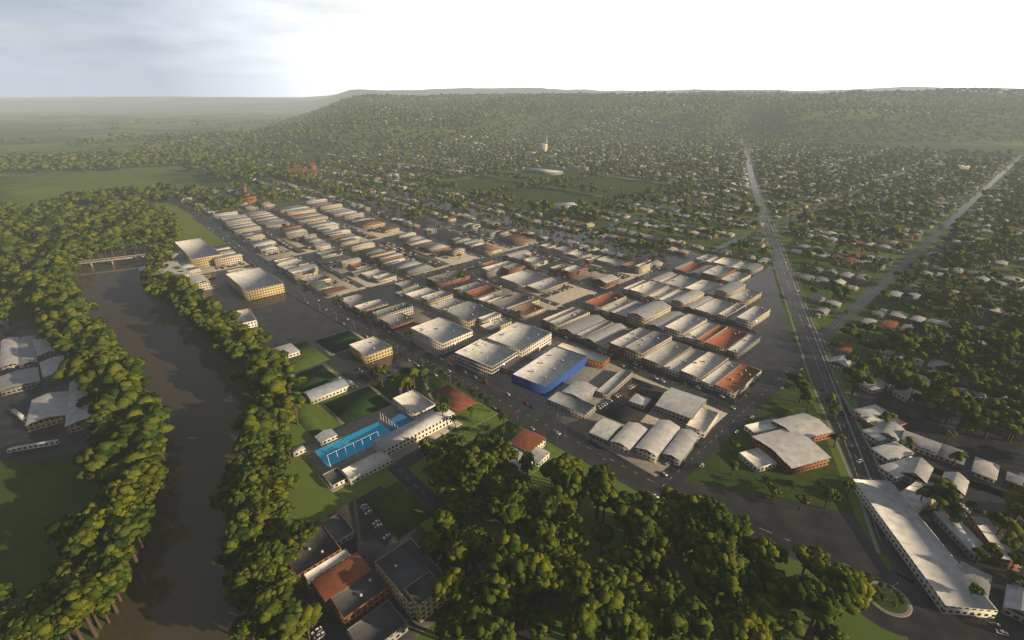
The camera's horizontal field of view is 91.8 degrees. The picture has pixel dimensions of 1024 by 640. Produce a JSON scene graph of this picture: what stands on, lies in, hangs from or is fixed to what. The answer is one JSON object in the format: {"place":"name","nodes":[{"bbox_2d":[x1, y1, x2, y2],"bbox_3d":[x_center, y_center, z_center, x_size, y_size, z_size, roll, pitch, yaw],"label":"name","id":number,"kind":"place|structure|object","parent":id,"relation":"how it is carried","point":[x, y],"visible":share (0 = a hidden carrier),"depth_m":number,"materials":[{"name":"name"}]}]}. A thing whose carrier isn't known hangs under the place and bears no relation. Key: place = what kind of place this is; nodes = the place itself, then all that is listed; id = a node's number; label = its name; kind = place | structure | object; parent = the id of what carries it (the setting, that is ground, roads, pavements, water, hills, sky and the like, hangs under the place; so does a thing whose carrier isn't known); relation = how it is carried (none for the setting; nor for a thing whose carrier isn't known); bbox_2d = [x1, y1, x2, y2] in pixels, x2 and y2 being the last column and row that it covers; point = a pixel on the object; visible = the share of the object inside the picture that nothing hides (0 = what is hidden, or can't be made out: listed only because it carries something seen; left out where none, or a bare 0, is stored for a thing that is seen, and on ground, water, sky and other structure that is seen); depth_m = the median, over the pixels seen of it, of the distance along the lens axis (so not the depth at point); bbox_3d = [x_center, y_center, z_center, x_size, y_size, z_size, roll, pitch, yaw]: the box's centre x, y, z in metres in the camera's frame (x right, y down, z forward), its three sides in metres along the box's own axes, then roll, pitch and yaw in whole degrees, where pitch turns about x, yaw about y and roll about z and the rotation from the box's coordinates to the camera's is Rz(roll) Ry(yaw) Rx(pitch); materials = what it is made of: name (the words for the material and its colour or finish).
{"place":"outdoors","nodes":[
{"label":"outdoors","id":0,"kind":"place"},
{"bbox_2d":[73,235,254,639],"bbox_3d":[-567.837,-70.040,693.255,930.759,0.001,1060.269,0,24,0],"label":"river","id":1,"kind":"structure","parent":0,"point":[174,588],"depth_m":329.37,"materials":[{"name":"brown liquid"}]},
{"bbox_2d":[0,86,1023,639],"bbox_3d":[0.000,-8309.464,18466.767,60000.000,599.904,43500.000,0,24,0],"label":"ground","id":2,"kind":"structure","parent":0,"point":[40,498],"depth_m":1254.71,"materials":[{"name":"green plant"}]},
{"bbox_2d":[0,86,1023,639],"bbox_3d":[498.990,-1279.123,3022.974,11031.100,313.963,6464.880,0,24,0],"label":"trees","id":3,"kind":"object","parent":2,"relation":"on","point":[88,580],"visible":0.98,"depth_m":388.05,"materials":[{"name":"green plant"}]},
{"bbox_2d":[166,99,1023,603],"bbox_3d":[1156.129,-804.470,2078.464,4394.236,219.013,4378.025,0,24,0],"label":"streets and pavements","id":4,"kind":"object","parent":2,"relation":"on","point":[814,357],"visible":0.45,"depth_m":549.60,"materials":[{"name":"grey asphalt"}]},
{"bbox_2d":[170,199,769,397],"bbox_3d":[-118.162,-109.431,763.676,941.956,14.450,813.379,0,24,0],"label":"commercial buildings","id":5,"kind":"structure","parent":4,"relation":"on","point":[722,337],"depth_m":604.25,"materials":[{"name":"metal"}]},
{"bbox_2d":[0,140,1023,639],"bbox_3d":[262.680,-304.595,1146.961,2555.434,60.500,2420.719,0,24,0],"label":"town buildings","id":6,"kind":"structure","parent":4,"relation":"on","point":[356,576],"depth_m":339.96,"materials":[{"name":"metal"}]},
{"bbox_2d":[199,178,1008,639],"bbox_3d":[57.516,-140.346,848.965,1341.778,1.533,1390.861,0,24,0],"label":"cars","id":7,"kind":"object","parent":4,"relation":"on","point":[601,406],"visible":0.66,"depth_m":508.41,"materials":[{"name":"paint"}]},
{"bbox_2d":[304,237,924,596],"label":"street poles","id":8,"kind":"object","parent":4,"relation":"on","point":[641,367],"visible":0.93,"depth_m":403.36,"materials":[{"name":"grey metal"}]},
{"bbox_2d":[174,92,1023,627],"bbox_3d":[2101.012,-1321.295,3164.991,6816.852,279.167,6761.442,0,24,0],"label":"suburb houses","id":9,"kind":"structure","parent":2,"relation":"on","point":[974,576],"depth_m":871.77,"materials":[{"name":"metal"}]},
{"bbox_2d":[0,0,1023,97],"label":"sky","id":10,"kind":"structure","parent":0,"point":[49,48],"materials":[{"name":"white"}]},
{"bbox_2d":[163,190,886,568],"bbox_3d":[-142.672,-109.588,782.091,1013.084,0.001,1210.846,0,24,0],"label":"paved ground","id":11,"kind":"structure","parent":0,"point":[285,316],"depth_m":509.43,"materials":[{"name":"concrete"}]},
{"bbox_2d":[387,359,826,494],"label":"palm trees","id":12,"kind":"object","parent":11,"relation":"on","point":[482,396],"visible":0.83,"depth_m":369.86,"materials":[{"name":"green plant"}]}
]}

